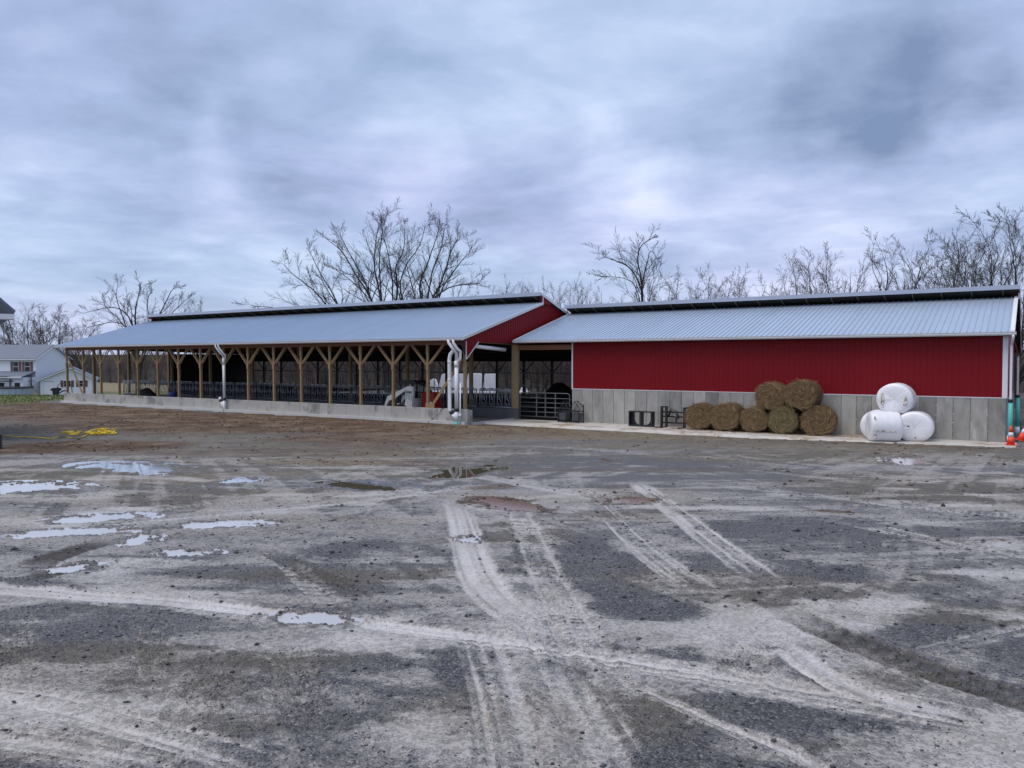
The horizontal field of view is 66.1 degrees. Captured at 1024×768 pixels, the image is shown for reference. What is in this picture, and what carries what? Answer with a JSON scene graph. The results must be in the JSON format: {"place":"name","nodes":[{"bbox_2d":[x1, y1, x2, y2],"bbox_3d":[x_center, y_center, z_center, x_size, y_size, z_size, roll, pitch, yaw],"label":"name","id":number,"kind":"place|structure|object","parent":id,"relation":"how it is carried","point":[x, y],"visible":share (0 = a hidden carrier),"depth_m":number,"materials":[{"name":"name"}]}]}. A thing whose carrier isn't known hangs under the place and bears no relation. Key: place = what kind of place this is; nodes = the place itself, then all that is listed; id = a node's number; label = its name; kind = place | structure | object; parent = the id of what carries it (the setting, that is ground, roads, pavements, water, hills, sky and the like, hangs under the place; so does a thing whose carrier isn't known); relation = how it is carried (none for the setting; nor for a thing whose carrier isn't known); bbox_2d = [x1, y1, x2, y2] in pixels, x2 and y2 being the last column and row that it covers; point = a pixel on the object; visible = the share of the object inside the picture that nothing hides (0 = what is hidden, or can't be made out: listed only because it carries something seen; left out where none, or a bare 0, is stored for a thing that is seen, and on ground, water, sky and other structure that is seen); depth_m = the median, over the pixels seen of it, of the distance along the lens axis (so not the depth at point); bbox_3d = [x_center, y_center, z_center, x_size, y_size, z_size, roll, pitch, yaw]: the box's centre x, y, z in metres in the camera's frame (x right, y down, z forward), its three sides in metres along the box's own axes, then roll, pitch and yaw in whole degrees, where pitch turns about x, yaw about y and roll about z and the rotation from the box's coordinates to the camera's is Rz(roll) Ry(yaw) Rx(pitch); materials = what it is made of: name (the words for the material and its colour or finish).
{"place":"outdoors","nodes":[
{"label":"outdoors","id":0,"kind":"place"},
{"bbox_2d":[0,394,63,402],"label":"grass","id":1,"kind":"structure","parent":0,"point":[42,396],"depth_m":69.43,"materials":[{"name":"plant"}]},
{"bbox_2d":[0,382,1023,767],"bbox_3d":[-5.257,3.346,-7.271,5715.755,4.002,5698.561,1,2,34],"label":"ground","id":2,"kind":"structure","parent":0,"point":[646,466],"depth_m":6.70,"materials":[{"name":"grey gravel"}]},
{"bbox_2d":[0,434,2,448],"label":"corrugated pipe","id":3,"kind":"object","parent":2,"relation":"on","point":[1,444],"visible":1,"depth_m":26.48,"materials":[{"name":"black plastic"}]},
{"bbox_2d":[0,298,15,324],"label":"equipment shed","id":4,"kind":"structure","parent":2,"relation":"on","point":[7,311],"depth_m":29.84,"materials":[{"name":"white metal"}]},
{"bbox_2d":[1,320,30,344],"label":"bare tree","id":5,"kind":"object","parent":2,"relation":"on","point":[13,336],"visible":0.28,"depth_m":150.50,"materials":[{"name":"brown plant"}]},
{"bbox_2d":[0,376,33,394],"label":"porch","id":6,"kind":"structure","parent":2,"relation":"on","point":[12,390],"depth_m":108.99,"materials":[{"name":"paint"}]},
{"bbox_2d":[0,302,69,344],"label":"bare tree","id":7,"kind":"object","parent":2,"relation":"on","point":[22,325],"visible":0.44,"depth_m":127.89,"materials":[{"name":"brown plant"}]},
{"bbox_2d":[1,305,69,344],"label":"bare tree","id":8,"kind":"object","parent":2,"relation":"on","point":[51,324],"visible":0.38,"depth_m":130.58,"materials":[{"name":"brown plant"}]},
{"bbox_2d":[0,345,72,394],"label":"farmhouse","id":9,"kind":"object","parent":2,"relation":"on","point":[18,363],"visible":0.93,"depth_m":115.56,"materials":[{"name":"white plastic"}]},
{"bbox_2d":[10,362,20,370],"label":"window","id":10,"kind":"structure","parent":9,"relation":"in","point":[14,366],"depth_m":115.16,"materials":[{"name":"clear glass"}]},
{"bbox_2d":[14,382,20,386],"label":"porch window","id":11,"kind":"structure","parent":9,"relation":"in","point":[18,384],"depth_m":112.57,"materials":[{"name":"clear glass"}]},
{"bbox_2d":[22,362,32,370],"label":"window","id":12,"kind":"structure","parent":9,"relation":"in","point":[26,366],"depth_m":114.99,"materials":[{"name":"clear glass"}]},
{"bbox_2d":[0,480,99,493],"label":"puddle","id":13,"kind":"object","parent":2,"relation":"on","point":[5,488],"visible":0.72,"depth_m":15.49,"materials":[{"name":"liquid"}]},
{"bbox_2d":[6,309,102,368],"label":"bare tree","id":14,"kind":"object","parent":2,"relation":"on","point":[71,332],"visible":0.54,"depth_m":127.17,"materials":[{"name":"brown plant"}]},
{"bbox_2d":[50,388,60,394],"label":"grill","id":15,"kind":"object","parent":2,"relation":"on","point":[54,391],"visible":0.84,"depth_m":108.75,"materials":[{"name":"black metal"}]},
{"bbox_2d":[1,428,116,438],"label":"yellow rope","id":16,"kind":"object","parent":2,"relation":"on","point":[101,431],"visible":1,"depth_m":33.69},
{"bbox_2d":[57,383,72,394],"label":"garden swing","id":17,"kind":"object","parent":2,"relation":"on","point":[63,390],"visible":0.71,"depth_m":108.96,"materials":[{"name":"paint"}]},
{"bbox_2d":[37,367,99,394],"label":"house annex","id":18,"kind":"object","parent":2,"relation":"on","point":[49,382],"visible":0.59,"depth_m":113.40,"materials":[{"name":"white plastic"}]},
{"bbox_2d":[44,381,53,394],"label":"door","id":19,"kind":"structure","parent":18,"relation":"in","point":[49,385],"depth_m":112.45,"materials":[{"name":"white"}]},
{"bbox_2d":[60,380,73,386],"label":"window","id":20,"kind":"structure","parent":18,"relation":"in","point":[71,382],"depth_m":113.51,"materials":[{"name":"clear glass"}]},
{"bbox_2d":[76,380,87,386],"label":"window","id":21,"kind":"structure","parent":18,"relation":"in","point":[80,381],"depth_m":114.18,"materials":[{"name":"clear glass"}]},
{"bbox_2d":[74,383,90,393],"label":"garage door","id":22,"kind":"structure","parent":18,"relation":"in","point":[76,389],"depth_m":114.29,"materials":[{"name":"white"}]},
{"bbox_2d":[36,562,110,573],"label":"puddle","id":23,"kind":"object","parent":2,"relation":"on","point":[70,569],"visible":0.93,"depth_m":7.97,"materials":[{"name":"liquid"}]},
{"bbox_2d":[0,526,154,538],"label":"puddle","id":24,"kind":"object","parent":2,"relation":"on","point":[65,531],"visible":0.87,"depth_m":10.13,"materials":[{"name":"liquid"}]},
{"bbox_2d":[56,320,114,372],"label":"bare tree","id":25,"kind":"object","parent":2,"relation":"on","point":[81,350],"visible":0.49,"depth_m":129.93,"materials":[{"name":"brown plant"}]},
{"bbox_2d":[40,512,164,523],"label":"puddle","id":26,"kind":"object","parent":2,"relation":"on","point":[98,517],"visible":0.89,"depth_m":11.42,"materials":[{"name":"liquid"}]},
{"bbox_2d":[62,461,198,475],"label":"puddle","id":27,"kind":"object","parent":2,"relation":"on","point":[141,469],"visible":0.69,"depth_m":19.75,"materials":[{"name":"liquid"}]},
{"bbox_2d":[76,271,196,379],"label":"maple tree","id":28,"kind":"object","parent":2,"relation":"on","point":[135,308],"visible":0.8,"depth_m":95.40,"materials":[{"name":"brown plant"}]},
{"bbox_2d":[115,533,166,546],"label":"puddle","id":29,"kind":"object","parent":2,"relation":"on","point":[140,539],"visible":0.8,"depth_m":9.56,"materials":[{"name":"liquid"}]},
{"bbox_2d":[150,549,228,556],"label":"puddle","id":30,"kind":"object","parent":2,"relation":"on","point":[179,552],"visible":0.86,"depth_m":8.80,"materials":[{"name":"liquid"}]},
{"bbox_2d":[178,296,203,353],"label":"bare tree","id":31,"kind":"object","parent":2,"relation":"on","point":[200,302],"visible":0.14,"depth_m":119.28,"materials":[{"name":"brown plant"}]},
{"bbox_2d":[182,519,279,528],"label":"puddle","id":32,"kind":"object","parent":2,"relation":"on","point":[227,523],"visible":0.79,"depth_m":10.86,"materials":[{"name":"liquid"}]},
{"bbox_2d":[219,477,267,482],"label":"puddle","id":33,"kind":"object","parent":2,"relation":"on","point":[239,479],"visible":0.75,"depth_m":16.65,"materials":[{"name":"liquid"}]},
{"bbox_2d":[231,232,359,391],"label":"walnut tree","id":34,"kind":"object","parent":2,"relation":"on","point":[325,302],"visible":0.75,"depth_m":78.48,"materials":[{"name":"brown plant"}]},
{"bbox_2d":[262,612,362,624],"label":"puddle","id":35,"kind":"object","parent":2,"relation":"on","point":[318,618],"visible":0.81,"depth_m":6.14,"materials":[{"name":"liquid"}]},
{"bbox_2d":[54,292,571,424],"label":"open barn","id":36,"kind":"structure","parent":2,"relation":"on","point":[458,331],"depth_m":51.64,"materials":[{"name":"metal"}]},
{"bbox_2d":[135,388,156,395],"bbox_3d":[-28.240,0.880,60.647,3.236,1.178,1.984,1,2,34],"label":"feed pile","id":37,"kind":"object","parent":36,"relation":"on","point":[146,392],"visible":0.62,"depth_m":60.13,"materials":[{"name":"black"}]},
{"bbox_2d":[169,392,177,396],"bbox_3d":[-25.345,1.029,58.836,0.591,0.930,0.600,1,2,34],"label":"barrel","id":38,"kind":"object","parent":36,"relation":"on","point":[173,394],"visible":0.52,"depth_m":58.60,"materials":[{"name":"blue plastic"}]},
{"bbox_2d":[123,380,520,418],"bbox_3d":[-15.982,0.801,54.675,39.330,1.690,0.300,1,2,34],"label":"headlock row","id":39,"kind":"object","parent":36,"relation":"on","point":[505,412],"visible":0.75,"depth_m":52.29,"materials":[{"name":"grey metal"}]},
{"bbox_2d":[385,380,425,406],"bbox_3d":[-6.231,0.822,45.199,2.820,2.092,1.600,1,2,34],"label":"skid steer","id":40,"kind":"object","parent":36,"relation":"on","point":[410,398],"visible":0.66,"depth_m":44.41,"materials":[{"name":"white metal"}]},
{"bbox_2d":[421,390,440,407],"bbox_3d":[-4.549,1.127,44.269,0.900,1.550,0.706,1,2,34],"label":"fuel tank","id":41,"kind":"object","parent":36,"relation":"on","point":[433,395],"visible":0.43,"depth_m":44.07,"materials":[{"name":"red metal"}]},
{"bbox_2d":[528,385,539,398],"bbox_3d":[1.552,0.820,56.422,0.070,1.485,1.567,1,2,34],"label":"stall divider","id":42,"kind":"object","parent":36,"relation":"on","point":[539,391],"visible":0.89,"depth_m":56.57,"materials":[{"name":"black metal"}]},
{"bbox_2d":[533,382,571,408],"bbox_3d":[3.206,0.777,53.111,3.955,1.805,3.680,1,2,34],"label":"feed pile","id":43,"kind":"object","parent":36,"relation":"on","point":[557,387],"visible":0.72,"depth_m":52.15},
{"bbox_2d":[308,480,423,490],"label":"puddle","id":44,"kind":"object","parent":2,"relation":"on","point":[361,485],"visible":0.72,"depth_m":15.67,"materials":[{"name":"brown liquid"}]},
{"bbox_2d":[313,196,439,391],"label":"walnut tree","id":45,"kind":"object","parent":2,"relation":"on","point":[387,378],"visible":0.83,"depth_m":78.48,"materials":[{"name":"brown plant"}]},
{"bbox_2d":[388,204,491,384],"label":"walnut tree","id":46,"kind":"object","parent":2,"relation":"on","point":[437,288],"visible":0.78,"depth_m":75.04,"materials":[{"name":"brown plant"}]},
{"bbox_2d":[454,536,480,543],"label":"puddle","id":47,"kind":"object","parent":2,"relation":"on","point":[472,540],"visible":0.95,"depth_m":9.63,"materials":[{"name":"liquid"}]},
{"bbox_2d":[428,465,508,478],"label":"puddle","id":48,"kind":"object","parent":2,"relation":"on","point":[456,472],"visible":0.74,"depth_m":18.49,"materials":[{"name":"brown liquid"}]},
{"bbox_2d":[402,392,544,398],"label":"stone pad","id":49,"kind":"object","parent":2,"relation":"on","point":[502,394],"depth_m":68.46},
{"bbox_2d":[430,379,438,391],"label":"calf hutch","id":50,"kind":"object","parent":49,"relation":"on","point":[432,383],"visible":0.47,"depth_m":69.33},
{"bbox_2d":[439,374,462,392],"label":"calf hutch","id":51,"kind":"object","parent":49,"relation":"on","point":[442,382],"visible":0.25,"depth_m":69.32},
{"bbox_2d":[467,373,481,392],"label":"calf hutch","id":52,"kind":"object","parent":49,"relation":"on","point":[477,380],"visible":0.63,"depth_m":69.32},
{"bbox_2d":[483,374,495,392],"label":"calf hutch","id":53,"kind":"object","parent":49,"relation":"on","point":[489,381],"visible":0.7,"depth_m":69.32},
{"bbox_2d":[461,496,539,510],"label":"puddle","id":54,"kind":"object","parent":2,"relation":"on","point":[502,504],"visible":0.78,"depth_m":12.86,"materials":[{"name":"liquid"}]},
{"bbox_2d":[0,399,1023,530],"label":"dirt clods","id":55,"kind":"object","parent":2,"relation":"on","point":[614,491],"visible":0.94,"depth_m":31.76,"materials":[{"name":"soil"}]},
{"bbox_2d":[581,223,672,301],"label":"walnut tree","id":56,"kind":"object","parent":2,"relation":"on","point":[642,283],"visible":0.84,"depth_m":70.70,"materials":[{"name":"brown plant"}]},
{"bbox_2d":[594,497,662,503],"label":"puddle","id":57,"kind":"object","parent":2,"relation":"on","point":[637,500],"visible":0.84,"depth_m":13.35,"materials":[{"name":"liquid"}]},
{"bbox_2d":[647,269,701,300],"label":"bare tree","id":58,"kind":"object","parent":2,"relation":"on","point":[671,286],"visible":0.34,"depth_m":73.40,"materials":[{"name":"brown plant"}]},
{"bbox_2d":[664,262,746,299],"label":"bare tree","id":59,"kind":"object","parent":2,"relation":"on","point":[718,291],"visible":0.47,"depth_m":75.60,"materials":[{"name":"brown plant"}]},
{"bbox_2d":[709,401,744,430],"bbox_3d":[10.018,1.415,36.459,1.832,1.670,1.670,1,2,37],"label":"hay bale","id":60,"kind":"object","parent":2,"relation":"on","point":[725,416],"visible":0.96,"depth_m":35.96},
{"bbox_2d":[694,263,766,298],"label":"bare tree","id":61,"kind":"object","parent":2,"relation":"on","point":[742,284],"visible":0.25,"depth_m":79.50,"materials":[{"name":"brown plant"}]},
{"bbox_2d":[485,419,1016,447],"bbox_3d":[9.189,2.240,36.071,23.824,0.146,3.340,1,2,34],"label":"apron","id":62,"kind":"object","parent":2,"relation":"on","point":[579,425],"visible":0.71,"depth_m":35.43,"materials":[{"name":"concrete"}]},
{"bbox_2d":[557,401,583,422],"bbox_3d":[3.079,1.454,41.264,1.288,1.135,0.549,1,2,34],"label":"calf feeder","id":63,"kind":"object","parent":62,"relation":"on","point":[564,416],"visible":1,"depth_m":41.20,"materials":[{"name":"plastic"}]},
{"bbox_2d":[628,410,654,426],"bbox_3d":[6.382,1.713,38.721,1.280,0.760,0.300,1,2,36],"label":"counterweight frame","id":64,"kind":"object","parent":62,"relation":"on","point":[632,421],"visible":1,"depth_m":38.62,"materials":[{"name":"black metal"}]},
{"bbox_2d":[655,406,687,428],"bbox_3d":[7.805,1.603,37.817,1.736,1.030,0.879,1,2,35],"label":"loader grapple","id":65,"kind":"object","parent":62,"relation":"on","point":[667,415],"visible":0.91,"depth_m":38.18,"materials":[{"name":"black metal"}]},
{"bbox_2d":[684,400,713,429],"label":"hay bale","id":66,"kind":"object","parent":62,"relation":"on","point":[697,416],"visible":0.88,"depth_m":36.72},
{"bbox_2d":[654,427,860,437],"bbox_3d":[10.471,2.161,34.252,8.815,0.111,3.385,1,2,34],"label":"loose hay","id":67,"kind":"object","parent":62,"relation":"on","point":[727,431],"visible":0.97,"depth_m":34.66},
{"bbox_2d":[767,405,803,433],"bbox_3d":[12.219,1.484,35.013,1.699,1.535,1.658,1,2,36],"label":"hay bale","id":68,"kind":"object","parent":62,"relation":"on","point":[785,419],"visible":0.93,"depth_m":34.49},
{"bbox_2d":[753,380,786,410],"bbox_3d":[11.743,0.489,35.360,1.894,1.542,1.654,21,12,30],"label":"hay bale","id":69,"kind":"object","parent":68,"relation":"on","point":[768,395],"visible":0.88,"depth_m":34.81},
{"bbox_2d":[798,402,838,435],"bbox_3d":[13.359,1.484,34.256,1.868,1.702,1.670,1,2,29],"label":"hay bale","id":70,"kind":"object","parent":62,"relation":"on","point":[819,419],"visible":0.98,"depth_m":33.71},
{"bbox_2d":[782,379,824,410],"bbox_3d":[12.793,0.433,34.523,1.785,1.638,1.600,1,2,42],"label":"hay bale","id":71,"kind":"object","parent":70,"relation":"on","point":[803,394],"visible":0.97,"depth_m":34.05},
{"bbox_2d":[860,409,881,436],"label":"wrapped bale","id":72,"kind":"object","parent":62,"relation":"on","point":[862,424],"visible":0.16,"depth_m":32.56,"materials":[{"name":"white plastic"}]},
{"bbox_2d":[876,383,916,412],"bbox_3d":[15.854,0.570,32.425,1.406,1.237,1.306,1,2,35],"label":"wrapped bale","id":73,"kind":"object","parent":72,"relation":"on","point":[898,397],"visible":0.92,"depth_m":31.94,"materials":[{"name":"white plastic"}]},
{"bbox_2d":[865,411,902,440],"bbox_3d":[14.972,1.685,31.664,1.213,1.200,1.240,0,2,12],"label":"wrapped bale","id":74,"kind":"object","parent":62,"relation":"on","point":[883,425],"visible":1,"depth_m":31.19},
{"bbox_2d":[901,411,934,440],"bbox_3d":[16.397,1.696,32.000,1.426,1.202,1.306,1,2,31],"label":"wrapped bale","id":75,"kind":"object","parent":62,"relation":"on","point":[918,425],"visible":0.75,"depth_m":31.46,"materials":[{"name":"white plastic"}]},
{"bbox_2d":[739,405,770,431],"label":"hay bale","id":76,"kind":"object","parent":2,"relation":"on","point":[754,418],"visible":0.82,"depth_m":35.23},
{"bbox_2d":[733,276,785,296],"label":"bare tree","id":77,"kind":"object","parent":2,"relation":"on","point":[771,292],"visible":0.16,"depth_m":75.53,"materials":[{"name":"brown plant"}]},
{"bbox_2d":[512,285,1020,441],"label":"red barn","id":78,"kind":"structure","parent":2,"relation":"on","point":[946,355],"depth_m":36.65,"materials":[{"name":"metal"}]},
{"bbox_2d":[520,392,569,417],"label":"tube gate","id":79,"kind":"structure","parent":78,"relation":"attached to","point":[545,407],"depth_m":42.95,"materials":[{"name":"metal"}]},
{"bbox_2d":[729,249,836,296],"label":"bare tree","id":80,"kind":"object","parent":2,"relation":"on","point":[797,291],"visible":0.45,"depth_m":68.68,"materials":[{"name":"brown plant"}]},
{"bbox_2d":[789,241,887,293],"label":"bare tree","id":81,"kind":"object","parent":2,"relation":"on","point":[800,288],"visible":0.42,"depth_m":69.05,"materials":[{"name":"brown plant"}]},
{"bbox_2d":[800,227,942,293],"bbox_3d":[30.015,-5.654,65.766,9.153,14.146,11.071,-1,2,-37],"label":"bare tree","id":82,"kind":"object","parent":2,"relation":"on","point":[888,279],"visible":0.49,"depth_m":64.90,"materials":[{"name":"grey plant"}]},
{"bbox_2d":[877,457,937,464],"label":"puddle","id":83,"kind":"object","parent":2,"relation":"on","point":[906,461],"visible":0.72,"depth_m":21.60,"materials":[{"name":"liquid"}]},
{"bbox_2d":[873,245,987,290],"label":"bare tree","id":84,"kind":"object","parent":2,"relation":"on","point":[923,272],"visible":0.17,"depth_m":71.56,"materials":[{"name":"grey plant"}]},
{"bbox_2d":[876,215,1012,289],"bbox_3d":[33.477,-5.688,60.146,8.096,14.524,8.622,0,2,-3],"label":"bare tree","id":85,"kind":"object","parent":2,"relation":"on","point":[954,275],"visible":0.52,"depth_m":59.76,"materials":[{"name":"brown plant"}]},
{"bbox_2d":[924,213,1023,289],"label":"bare tree","id":86,"kind":"object","parent":2,"relation":"on","point":[961,277],"visible":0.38,"depth_m":61.66,"materials":[{"name":"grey plant"}]},
{"bbox_2d":[930,202,1023,407],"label":"bare tree","id":87,"kind":"object","parent":2,"relation":"on","point":[1021,370],"visible":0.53,"depth_m":54.86,"materials":[{"name":"brown plant"}]},
{"bbox_2d":[1004,426,1016,445],"bbox_3d":[17.898,1.853,28.210,0.340,0.680,0.340,0,2,16],"label":"traffic cone","id":88,"kind":"object","parent":2,"relation":"on","point":[1010,440],"visible":0.98,"depth_m":28.15,"materials":[{"name":"orange plastic"}]},
{"bbox_2d":[1014,427,1023,441],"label":"traffic cone","id":89,"kind":"object","parent":2,"relation":"on","point":[1021,436],"visible":1,"depth_m":29.94,"materials":[{"name":"orange plastic"}]},
{"bbox_2d":[0,0,1023,354],"label":"sky","id":90,"kind":"structure","parent":0,"point":[193,143],"materials":[{"name":"grey"}]},
{"bbox_2d":[69,352,1023,392],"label":"hill","id":91,"kind":"structure","parent":0,"point":[501,383],"depth_m":112.20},
{"bbox_2d":[476,273,529,376],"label":"sapling","id":92,"kind":"object","parent":91,"relation":"on","point":[508,293],"visible":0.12,"depth_m":95.85,"materials":[{"name":"brown plant"}]},
{"bbox_2d":[0,339,1023,391],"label":"woods","id":93,"kind":"object","parent":91,"relation":"on","point":[542,368],"visible":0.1,"depth_m":95.45,"materials":[{"name":"brown plant"}]},
{"bbox_2d":[522,276,571,304],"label":"sapling","id":94,"kind":"object","parent":91,"relation":"on","point":[549,287],"visible":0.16,"depth_m":95.01,"materials":[{"name":"brown plant"}]},
{"bbox_2d":[553,281,570,312],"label":"sapling","id":95,"kind":"object","parent":91,"relation":"on","point":[558,295],"visible":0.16,"depth_m":100.39,"materials":[{"name":"grey plant"}]},
{"bbox_2d":[559,286,581,376],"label":"sapling","id":96,"kind":"object","parent":91,"relation":"on","point":[570,313],"visible":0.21,"depth_m":93.89,"materials":[{"name":"brown plant"}]},
{"bbox_2d":[544,272,597,308],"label":"sapling","id":97,"kind":"object","parent":91,"relation":"on","point":[578,303],"visible":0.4,"depth_m":97.98,"materials":[{"name":"brown plant"}]},
{"bbox_2d":[580,285,613,303],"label":"sapling","id":98,"kind":"object","parent":91,"relation":"on","point":[591,297],"visible":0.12,"depth_m":101.89,"materials":[{"name":"grey plant"}]},
{"bbox_2d":[586,286,617,303],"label":"sapling","id":99,"kind":"object","parent":91,"relation":"on","point":[601,297],"visible":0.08,"depth_m":94.42,"materials":[{"name":"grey plant"}]},
{"bbox_2d":[830,269,882,291],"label":"bare tree","id":100,"kind":"object","parent":91,"relation":"on","point":[850,282],"visible":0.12,"depth_m":85.64,"materials":[{"name":"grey plant"}]},
{"bbox_2d":[878,268,937,289],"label":"bare tree","id":101,"kind":"object","parent":91,"relation":"on","point":[904,281],"visible":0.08,"depth_m":84.27,"materials":[{"name":"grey plant"}]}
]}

